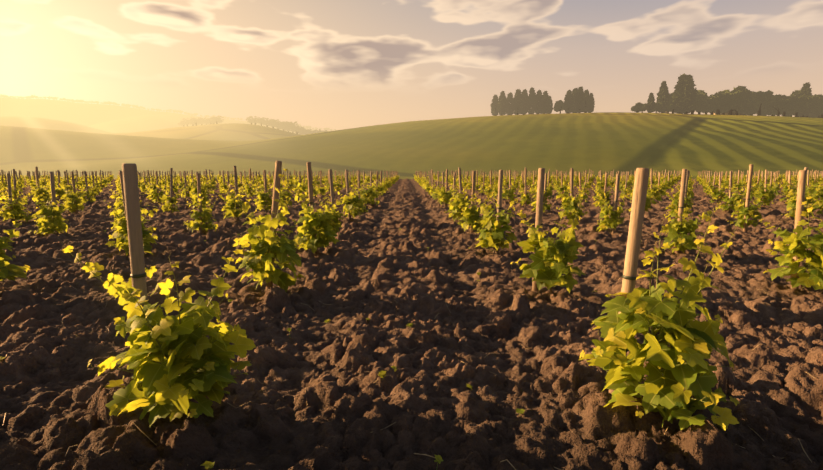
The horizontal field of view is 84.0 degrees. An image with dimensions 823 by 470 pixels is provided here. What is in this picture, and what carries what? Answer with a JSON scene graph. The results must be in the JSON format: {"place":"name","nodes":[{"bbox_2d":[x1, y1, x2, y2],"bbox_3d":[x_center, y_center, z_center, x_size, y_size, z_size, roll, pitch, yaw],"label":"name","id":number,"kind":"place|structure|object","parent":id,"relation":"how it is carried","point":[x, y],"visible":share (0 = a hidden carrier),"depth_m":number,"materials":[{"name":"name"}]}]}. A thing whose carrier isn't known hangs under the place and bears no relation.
{"place":"outdoors","nodes":[
{"label":"outdoors","id":0,"kind":"place"},
{"bbox_2d":[0,287,822,469],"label":"soil","id":1,"kind":"structure","parent":0,"point":[422,396],"depth_m":2.03,"materials":[{"name":"soil"}]},
{"bbox_2d":[122,163,146,306],"bbox_3d":[-1.111,0.357,1.889,0.059,1.290,0.061,2,8,9],"label":"vine stake","id":2,"kind":"object","parent":1,"relation":"on","point":[138,274],"visible":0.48,"depth_m":1.82,"materials":[{"name":"brown wood"}]},
{"bbox_2d":[59,235,255,427],"bbox_3d":[-0.980,0.355,1.766,0.618,0.769,0.641,3,9,23],"label":"grape vine","id":3,"kind":"object","parent":1,"relation":"on","point":[161,354],"visible":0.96,"depth_m":1.68,"materials":[{"name":"green plant"}]},
{"bbox_2d":[609,168,648,393],"bbox_3d":[0.894,0.370,1.921,0.061,1.290,0.059,0,8,-24],"label":"vine stake","id":4,"kind":"object","parent":1,"relation":"on","point":[629,276],"visible":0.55,"depth_m":1.86,"materials":[{"name":"brown wood"}]},
{"bbox_2d":[579,204,739,430],"bbox_3d":[0.951,0.307,1.772,0.483,0.896,0.571,-1,8,-10],"label":"grape vine","id":5,"kind":"object","parent":1,"relation":"on","point":[681,362],"visible":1,"depth_m":1.69,"materials":[{"name":"green plant"}]},
{"bbox_2d":[0,98,822,307],"bbox_3d":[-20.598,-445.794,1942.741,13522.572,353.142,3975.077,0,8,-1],"label":"terrain","id":6,"kind":"structure","parent":0,"point":[46,135],"depth_m":153.42,"materials":[{"name":"plant"}]},
{"bbox_2d":[491,94,498,115],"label":"cypress tree","id":7,"kind":"object","parent":6,"relation":"on","point":[494,110],"visible":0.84,"depth_m":270.69,"materials":[{"name":"green plant"}]},
{"bbox_2d":[497,91,507,114],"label":"cypress tree","id":8,"kind":"object","parent":6,"relation":"on","point":[502,107],"visible":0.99,"depth_m":266.15,"materials":[{"name":"green plant"}]},
{"bbox_2d":[506,92,513,114],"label":"cypress tree","id":9,"kind":"object","parent":6,"relation":"on","point":[509,101],"visible":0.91,"depth_m":270.07,"materials":[{"name":"green plant"}]},
{"bbox_2d":[512,89,523,114],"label":"cypress tree","id":10,"kind":"object","parent":6,"relation":"on","point":[518,102],"visible":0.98,"depth_m":265.58,"materials":[{"name":"green plant"}]},
{"bbox_2d":[521,89,528,114],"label":"cypress tree","id":11,"kind":"object","parent":6,"relation":"on","point":[524,93],"visible":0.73,"depth_m":268.71,"materials":[{"name":"green plant"}]},
{"bbox_2d":[527,87,535,113],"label":"cypress tree","id":12,"kind":"object","parent":6,"relation":"on","point":[531,97],"visible":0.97,"depth_m":268.99,"materials":[{"name":"green plant"}]},
{"bbox_2d":[533,90,541,113],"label":"cypress tree","id":13,"kind":"object","parent":6,"relation":"on","point":[537,102],"visible":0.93,"depth_m":267.91,"materials":[{"name":"green plant"}]},
{"bbox_2d":[540,91,549,113],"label":"cypress tree","id":14,"kind":"object","parent":6,"relation":"on","point":[545,103],"visible":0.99,"depth_m":264.91,"materials":[{"name":"green plant"}]},
{"bbox_2d":[554,100,566,113],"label":"broadleaf tree","id":15,"kind":"object","parent":6,"relation":"on","point":[559,106],"visible":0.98,"depth_m":266.18,"materials":[{"name":"green plant"}]},
{"bbox_2d":[564,90,573,112],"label":"cypress tree","id":16,"kind":"object","parent":6,"relation":"on","point":[568,101],"visible":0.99,"depth_m":263.82,"materials":[{"name":"green plant"}]},
{"bbox_2d":[574,86,584,112],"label":"cypress tree","id":17,"kind":"object","parent":6,"relation":"on","point":[580,102],"visible":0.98,"depth_m":263.24,"materials":[{"name":"green plant"}]},
{"bbox_2d":[583,89,590,112],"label":"cypress tree","id":18,"kind":"object","parent":6,"relation":"on","point":[587,105],"visible":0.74,"depth_m":266.01,"materials":[{"name":"green plant"}]},
{"bbox_2d":[631,102,643,112],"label":"broadleaf tree","id":19,"kind":"object","parent":6,"relation":"on","point":[637,108],"visible":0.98,"depth_m":263.62,"materials":[{"name":"green plant"}]},
{"bbox_2d":[646,92,655,112],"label":"cypress tree","id":20,"kind":"object","parent":6,"relation":"on","point":[650,104],"visible":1,"depth_m":262.19,"materials":[{"name":"green plant"}]},
{"bbox_2d":[656,81,669,112],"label":"cypress tree","id":21,"kind":"object","parent":6,"relation":"on","point":[663,94],"visible":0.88,"depth_m":267.23,"materials":[{"name":"green plant"}]},
{"bbox_2d":[664,91,682,112],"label":"broadleaf tree","id":22,"kind":"object","parent":6,"relation":"on","point":[670,105],"visible":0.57,"depth_m":265.81,"materials":[{"name":"green plant"}]},
{"bbox_2d":[673,73,689,113],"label":"cypress tree","id":23,"kind":"object","parent":6,"relation":"on","point":[678,103],"visible":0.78,"depth_m":262.68,"materials":[{"name":"green plant"}]},
{"bbox_2d":[680,75,697,113],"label":"cypress tree","id":24,"kind":"object","parent":6,"relation":"on","point":[689,84],"visible":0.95,"depth_m":259.60,"materials":[{"name":"green plant"}]},
{"bbox_2d":[687,94,707,113],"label":"broadleaf tree","id":25,"kind":"object","parent":6,"relation":"on","point":[700,99],"visible":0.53,"depth_m":260.77,"materials":[{"name":"green plant"}]},
{"bbox_2d":[694,90,708,113],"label":"broadleaf tree","id":26,"kind":"object","parent":6,"relation":"on","point":[702,92],"visible":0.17,"depth_m":270.03,"materials":[{"name":"green plant"}]},
{"bbox_2d":[699,102,717,113],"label":"broadleaf tree","id":27,"kind":"object","parent":6,"relation":"on","point":[710,109],"visible":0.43,"depth_m":268.09,"materials":[{"name":"green plant"}]},
{"bbox_2d":[706,90,736,114],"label":"broadleaf tree","id":28,"kind":"object","parent":6,"relation":"on","point":[720,100],"visible":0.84,"depth_m":262.30,"materials":[{"name":"green plant"}]},
{"bbox_2d":[726,86,758,114],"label":"broadleaf tree","id":29,"kind":"object","parent":6,"relation":"on","point":[740,95],"visible":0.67,"depth_m":259.57,"materials":[{"name":"green plant"}]},
{"bbox_2d":[740,90,773,115],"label":"broadleaf tree","id":30,"kind":"object","parent":6,"relation":"on","point":[763,97],"visible":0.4,"depth_m":261.22,"materials":[{"name":"green plant"}]},
{"bbox_2d":[763,94,793,115],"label":"broadleaf tree","id":31,"kind":"object","parent":6,"relation":"on","point":[779,102],"visible":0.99,"depth_m":256.44,"materials":[{"name":"green plant"}]},
{"bbox_2d":[786,95,814,116],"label":"broadleaf tree","id":32,"kind":"object","parent":6,"relation":"on","point":[801,103],"visible":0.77,"depth_m":254.70,"materials":[{"name":"green plant"}]},
{"bbox_2d":[789,90,815,116],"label":"broadleaf tree","id":33,"kind":"object","parent":6,"relation":"on","point":[796,93],"visible":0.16,"depth_m":261.58,"materials":[{"name":"green plant"}]},
{"bbox_2d":[798,82,812,116],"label":"cypress tree","id":34,"kind":"object","parent":6,"relation":"on","point":[806,89],"visible":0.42,"depth_m":260.12,"materials":[{"name":"green plant"}]},
{"bbox_2d":[0,219,822,306],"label":"soil","id":35,"kind":"structure","parent":0,"point":[361,265],"depth_m":4.87,"materials":[{"name":"soil"}]},
{"bbox_2d":[0,182,30,281],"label":"grape vine","id":36,"kind":"object","parent":35,"relation":"on","point":[9,271],"visible":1,"depth_m":3.56,"materials":[{"name":"green plant"}]},
{"bbox_2d":[27,192,70,234],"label":"grape vine","id":37,"kind":"object","parent":35,"relation":"on","point":[57,222],"visible":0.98,"depth_m":6.83,"materials":[{"name":"green plant"}]},
{"bbox_2d":[50,172,58,234],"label":"vine stake","id":38,"kind":"object","parent":35,"relation":"on","point":[52,183],"visible":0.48,"depth_m":6.91,"materials":[{"name":"brown wood"}]},
{"bbox_2d":[119,171,125,218],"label":"vine stake","id":39,"kind":"object","parent":35,"relation":"on","point":[121,181],"visible":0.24,"depth_m":5.24,"materials":[{"name":"brown wood"}]},
{"bbox_2d":[104,181,168,255],"bbox_3d":[-3.223,-0.182,5.279,0.617,0.881,0.618,7,10,40],"label":"grape vine","id":40,"kind":"object","parent":35,"relation":"on","point":[120,234],"visible":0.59,"depth_m":5.24,"materials":[{"name":"green plant"}]},
{"bbox_2d":[197,173,201,233],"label":"vine stake","id":41,"kind":"object","parent":35,"relation":"on","point":[198,189],"visible":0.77,"depth_m":7.03,"materials":[{"name":"brown wood"}]},
{"bbox_2d":[184,189,219,233],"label":"grape vine","id":42,"kind":"object","parent":35,"relation":"on","point":[205,214],"visible":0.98,"depth_m":7.09,"materials":[{"name":"green plant"}]},
{"bbox_2d":[225,163,307,291],"bbox_3d":[-1.095,-0.049,3.528,0.594,1.011,0.578,-2,8,-11],"label":"grape vine","id":43,"kind":"object","parent":35,"relation":"on","point":[257,260],"visible":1,"depth_m":3.44,"materials":[{"name":"green plant"}]},
{"bbox_2d":[266,161,281,287],"bbox_3d":[-1.101,0.071,3.630,0.061,1.313,0.059,8,6,20],"label":"vine stake","id":44,"kind":"object","parent":35,"relation":"on","point":[278,168],"visible":0.38,"depth_m":3.57,"materials":[{"name":"brown wood"}]},
{"bbox_2d":[307,162,314,252],"bbox_3d":[-1.144,-0.167,5.261,0.061,1.331,0.060,-7,10,-33],"label":"vine stake","id":45,"kind":"object","parent":35,"relation":"on","point":[310,186],"visible":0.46,"depth_m":5.18,"materials":[{"name":"brown wood"}]},
{"bbox_2d":[292,187,349,253],"bbox_3d":[-1.020,-0.191,5.275,0.762,0.801,0.528,-3,8,-21],"label":"grape vine","id":46,"kind":"object","parent":35,"relation":"on","point":[318,223],"visible":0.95,"depth_m":5.17,"materials":[{"name":"green plant"}]},
{"bbox_2d":[329,169,335,233],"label":"vine stake","id":47,"kind":"object","parent":35,"relation":"on","point":[331,186],"visible":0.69,"depth_m":7.01,"materials":[{"name":"brown wood"}]},
{"bbox_2d":[316,195,349,232],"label":"grape vine","id":48,"kind":"object","parent":35,"relation":"on","point":[337,215],"visible":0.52,"depth_m":7.03,"materials":[{"name":"green plant"}]},
{"bbox_2d":[0,223,818,469],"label":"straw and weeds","id":49,"kind":"object","parent":35,"relation":"on","point":[210,465],"visible":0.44,"depth_m":2.05,"materials":[{"name":"green plant"}]},
{"bbox_2d":[455,187,488,232],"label":"grape vine","id":50,"kind":"object","parent":35,"relation":"on","point":[472,214],"visible":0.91,"depth_m":6.96,"materials":[{"name":"green plant"}]},
{"bbox_2d":[470,171,475,232],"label":"vine stake","id":51,"kind":"object","parent":35,"relation":"on","point":[473,183],"visible":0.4,"depth_m":7.00,"materials":[{"name":"brown wood"}]},
{"bbox_2d":[473,185,517,253],"bbox_3d":[0.969,-0.190,5.317,0.512,0.877,0.613,3,8,21],"label":"grape vine","id":52,"kind":"object","parent":35,"relation":"on","point":[493,237],"visible":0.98,"depth_m":5.30,"materials":[{"name":"green plant"}]},
{"bbox_2d":[495,170,502,253],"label":"vine stake","id":53,"kind":"object","parent":35,"relation":"on","point":[500,183],"visible":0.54,"depth_m":5.38,"materials":[{"name":"brown wood"}]},
{"bbox_2d":[532,168,544,291],"bbox_3d":[0.998,0.099,3.607,0.060,1.239,0.062,2,6,10],"label":"vine stake","id":54,"kind":"object","parent":35,"relation":"on","point":[540,194],"visible":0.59,"depth_m":3.55,"materials":[{"name":"brown wood"}]},
{"bbox_2d":[509,190,584,293],"bbox_3d":[1.088,0.038,3.589,0.557,0.827,0.758,3,9,23],"label":"grape vine","id":55,"kind":"object","parent":35,"relation":"on","point":[547,255],"visible":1,"depth_m":3.44,"materials":[{"name":"green plant"}]},
{"bbox_2d":[591,190,628,232],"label":"grape vine","id":56,"kind":"object","parent":35,"relation":"on","point":[612,221],"visible":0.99,"depth_m":7.08,"materials":[{"name":"green plant"}]},
{"bbox_2d":[611,174,619,234],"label":"vine stake","id":57,"kind":"object","parent":35,"relation":"on","point":[616,195],"visible":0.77,"depth_m":7.04,"materials":[{"name":"brown wood"}]},
{"bbox_2d":[675,169,686,253],"bbox_3d":[3.140,-0.131,5.349,0.060,1.274,0.062,-5,10,-44],"label":"vine stake","id":58,"kind":"object","parent":35,"relation":"on","point":[682,190],"visible":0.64,"depth_m":5.30,"materials":[{"name":"brown wood"}]},
{"bbox_2d":[660,202,727,253],"bbox_3d":[3.192,-0.083,5.264,0.514,0.651,0.600,-3,8,-19],"label":"grape vine","id":59,"kind":"object","parent":35,"relation":"on","point":[686,227],"visible":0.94,"depth_m":5.25,"materials":[{"name":"green plant"}]},
{"bbox_2d":[727,186,761,228],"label":"grape vine","id":60,"kind":"object","parent":35,"relation":"on","point":[741,208],"visible":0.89,"depth_m":7.15,"materials":[{"name":"green plant"}]},
{"bbox_2d":[743,164,752,231],"bbox_3d":[5.247,-0.431,7.142,0.059,1.330,0.061,-3,8,-17],"label":"vine stake","id":61,"kind":"object","parent":35,"relation":"on","point":[748,199],"visible":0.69,"depth_m":7.10,"materials":[{"name":"brown wood"}]},
{"bbox_2d":[747,196,822,290],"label":"grape vine","id":62,"kind":"object","parent":35,"relation":"on","point":[813,276],"visible":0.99,"depth_m":3.65,"materials":[{"name":"green plant"}]},
{"bbox_2d":[791,170,806,290],"bbox_3d":[3.155,0.101,3.735,0.061,1.249,0.059,4,8,41],"label":"vine stake","id":63,"kind":"object","parent":35,"relation":"on","point":[801,187],"visible":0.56,"depth_m":3.68,"materials":[{"name":"brown wood"}]},
{"bbox_2d":[0,192,822,225],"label":"grapevines","id":64,"kind":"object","parent":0,"point":[429,209],"depth_m":11.39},
{"bbox_2d":[7,173,13,220],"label":"vine stake","id":65,"kind":"object","parent":64,"relation":"on","point":[9,189],"visible":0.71,"depth_m":8.66,"materials":[{"name":"brown wood"}]},
{"bbox_2d":[5,183,22,201],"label":"grape vine","id":66,"kind":"object","parent":64,"relation":"on","point":[14,193],"visible":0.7,"depth_m":13.75,"materials":[{"name":"green plant"}]},
{"bbox_2d":[0,185,36,221],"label":"grape vine","id":67,"kind":"object","parent":64,"relation":"on","point":[16,212],"visible":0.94,"depth_m":8.70,"materials":[{"name":"green plant"}]},
{"bbox_2d":[32,177,56,202],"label":"grape vine","id":68,"kind":"object","parent":64,"relation":"on","point":[37,195],"visible":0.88,"depth_m":12.01,"materials":[{"name":"green plant"}]},
{"bbox_2d":[48,185,65,198],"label":"grape vine","id":69,"kind":"object","parent":64,"relation":"on","point":[58,193],"visible":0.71,"depth_m":15.45,"materials":[{"name":"green plant"}]},
{"bbox_2d":[59,183,84,212],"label":"grape vine","id":70,"kind":"object","parent":64,"relation":"on","point":[73,197],"visible":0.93,"depth_m":10.30,"materials":[{"name":"green plant"}]},
{"bbox_2d":[79,185,95,202],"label":"grape vine","id":71,"kind":"object","parent":64,"relation":"on","point":[88,195],"visible":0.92,"depth_m":13.89,"materials":[{"name":"green plant"}]},
{"bbox_2d":[111,188,124,220],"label":"grape vine","id":72,"kind":"object","parent":64,"relation":"on","point":[120,203],"visible":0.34,"depth_m":8.70,"materials":[{"name":"green plant"}]},
{"bbox_2d":[146,181,168,202],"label":"grape vine","id":73,"kind":"object","parent":64,"relation":"on","point":[155,194],"visible":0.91,"depth_m":13.80,"materials":[{"name":"green plant"}]},
{"bbox_2d":[170,168,172,213],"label":"vine stake","id":74,"kind":"object","parent":64,"relation":"on","point":[171,182],"visible":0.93,"depth_m":10.32,"materials":[{"name":"brown wood"}]},
{"bbox_2d":[161,190,182,211],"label":"grape vine","id":75,"kind":"object","parent":64,"relation":"on","point":[167,207],"visible":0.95,"depth_m":10.36,"materials":[{"name":"green plant"}]},
{"bbox_2d":[179,178,195,198],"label":"grape vine","id":76,"kind":"object","parent":64,"relation":"on","point":[190,188],"visible":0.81,"depth_m":15.55,"materials":[{"name":"green plant"}]},
{"bbox_2d":[187,174,211,205],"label":"grape vine","id":77,"kind":"object","parent":64,"relation":"on","point":[194,200],"visible":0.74,"depth_m":11.99,"materials":[{"name":"green plant"}]},
{"bbox_2d":[215,181,245,220],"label":"grape vine","id":78,"kind":"object","parent":64,"relation":"on","point":[230,203],"visible":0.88,"depth_m":8.64,"materials":[{"name":"green plant"}]},
{"bbox_2d":[233,166,239,220],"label":"vine stake","id":79,"kind":"object","parent":64,"relation":"on","point":[236,184],"visible":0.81,"depth_m":8.61,"materials":[{"name":"brown wood"}]},
{"bbox_2d":[242,177,258,197],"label":"grape vine","id":80,"kind":"object","parent":64,"relation":"on","point":[248,189],"visible":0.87,"depth_m":15.67,"materials":[{"name":"green plant"}]},
{"bbox_2d":[248,184,273,210],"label":"grape vine","id":81,"kind":"object","parent":64,"relation":"on","point":[262,197],"visible":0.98,"depth_m":10.31,"materials":[{"name":"green plant"}]},
{"bbox_2d":[267,183,292,206],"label":"grape vine","id":82,"kind":"object","parent":64,"relation":"on","point":[282,197],"visible":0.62,"depth_m":12.19,"materials":[{"name":"green plant"}]},
{"bbox_2d":[293,180,308,201],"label":"grape vine","id":83,"kind":"object","parent":64,"relation":"on","point":[301,188],"visible":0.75,"depth_m":13.80,"materials":[{"name":"green plant"}]},
{"bbox_2d":[345,170,350,219],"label":"vine stake","id":84,"kind":"object","parent":64,"relation":"on","point":[347,190],"visible":0.56,"depth_m":8.72,"materials":[{"name":"brown wood"}]},
{"bbox_2d":[334,177,368,219],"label":"grape vine","id":85,"kind":"object","parent":64,"relation":"on","point":[352,200],"visible":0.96,"depth_m":8.70,"materials":[{"name":"green plant"}]},
{"bbox_2d":[354,192,371,212],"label":"grape vine","id":86,"kind":"object","parent":64,"relation":"on","point":[363,201],"visible":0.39,"depth_m":10.58,"materials":[{"name":"green plant"}]},
{"bbox_2d":[360,175,378,206],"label":"grape vine","id":87,"kind":"object","parent":64,"relation":"on","point":[368,192],"visible":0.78,"depth_m":12.20,"materials":[{"name":"green plant"}]},
{"bbox_2d":[434,184,452,206],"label":"grape vine","id":88,"kind":"object","parent":64,"relation":"on","point":[445,195],"visible":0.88,"depth_m":12.18,"materials":[{"name":"green plant"}]},
{"bbox_2d":[447,180,484,220],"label":"grape vine","id":89,"kind":"object","parent":64,"relation":"on","point":[455,207],"visible":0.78,"depth_m":8.63,"materials":[{"name":"green plant"}]},
{"bbox_2d":[502,183,516,201],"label":"grape vine","id":90,"kind":"object","parent":64,"relation":"on","point":[511,195],"visible":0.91,"depth_m":13.99,"materials":[{"name":"green plant"}]},
{"bbox_2d":[516,187,533,204],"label":"grape vine","id":91,"kind":"object","parent":64,"relation":"on","point":[524,199],"visible":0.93,"depth_m":12.35,"materials":[{"name":"green plant"}]},
{"bbox_2d":[529,183,552,211],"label":"grape vine","id":92,"kind":"object","parent":64,"relation":"on","point":[548,192],"visible":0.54,"depth_m":10.63,"materials":[{"name":"green plant"}]},
{"bbox_2d":[554,181,568,198],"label":"grape vine","id":93,"kind":"object","parent":64,"relation":"on","point":[560,189],"visible":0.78,"depth_m":15.70,"materials":[{"name":"green plant"}]},
{"bbox_2d":[555,182,587,219],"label":"grape vine","id":94,"kind":"object","parent":64,"relation":"on","point":[571,205],"visible":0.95,"depth_m":8.66,"materials":[{"name":"green plant"}]},
{"bbox_2d":[589,183,613,206],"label":"grape vine","id":95,"kind":"object","parent":64,"relation":"on","point":[602,193],"visible":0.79,"depth_m":12.33,"materials":[{"name":"green plant"}]},
{"bbox_2d":[595,175,610,193],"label":"grape vine","id":96,"kind":"object","parent":64,"relation":"on","point":[602,184],"visible":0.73,"depth_m":17.44,"materials":[{"name":"green plant"}]},
{"bbox_2d":[620,184,631,198],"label":"grape vine","id":97,"kind":"object","parent":64,"relation":"on","point":[622,194],"visible":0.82,"depth_m":15.70,"materials":[{"name":"green plant"}]},
{"bbox_2d":[621,185,661,211],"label":"grape vine","id":98,"kind":"object","parent":64,"relation":"on","point":[648,203],"visible":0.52,"depth_m":10.40,"materials":[{"name":"green plant"}]},
{"bbox_2d":[647,182,662,200],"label":"grape vine","id":99,"kind":"object","parent":64,"relation":"on","point":[657,195],"visible":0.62,"depth_m":13.88,"materials":[{"name":"green plant"}]},
{"bbox_2d":[656,179,694,217],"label":"grape vine","id":100,"kind":"object","parent":64,"relation":"on","point":[675,201],"visible":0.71,"depth_m":8.91,"materials":[{"name":"green plant"}]},
{"bbox_2d":[704,181,728,202],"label":"grape vine","id":101,"kind":"object","parent":64,"relation":"on","point":[715,194],"visible":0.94,"depth_m":13.99,"materials":[{"name":"green plant"}]},
{"bbox_2d":[717,184,746,210],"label":"grape vine","id":102,"kind":"object","parent":64,"relation":"on","point":[732,201],"visible":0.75,"depth_m":10.53,"materials":[{"name":"green plant"}]},
{"bbox_2d":[752,181,778,206],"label":"grape vine","id":103,"kind":"object","parent":64,"relation":"on","point":[769,194],"visible":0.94,"depth_m":12.21,"materials":[{"name":"green plant"}]},
{"bbox_2d":[764,181,780,194],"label":"grape vine","id":104,"kind":"object","parent":64,"relation":"on","point":[777,188],"visible":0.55,"depth_m":17.43,"materials":[{"name":"green plant"}]},
{"bbox_2d":[780,178,796,200],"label":"grape vine","id":105,"kind":"object","parent":64,"relation":"on","point":[785,189],"visible":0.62,"depth_m":14.07,"materials":[{"name":"green plant"}]},
{"bbox_2d":[781,185,822,218],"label":"grape vine","id":106,"kind":"object","parent":64,"relation":"on","point":[791,205],"visible":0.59,"depth_m":8.71,"materials":[{"name":"green plant"}]},
{"bbox_2d":[804,177,822,209],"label":"grape vine","id":107,"kind":"object","parent":64,"relation":"on","point":[819,195],"visible":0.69,"depth_m":10.53,"materials":[{"name":"green plant"}]},
{"bbox_2d":[0,178,822,194],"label":"soil","id":108,"kind":"structure","parent":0,"point":[406,185],"depth_m":25.52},
{"bbox_2d":[0,0,822,130],"label":"sky","id":109,"kind":"structure","parent":0,"point":[332,64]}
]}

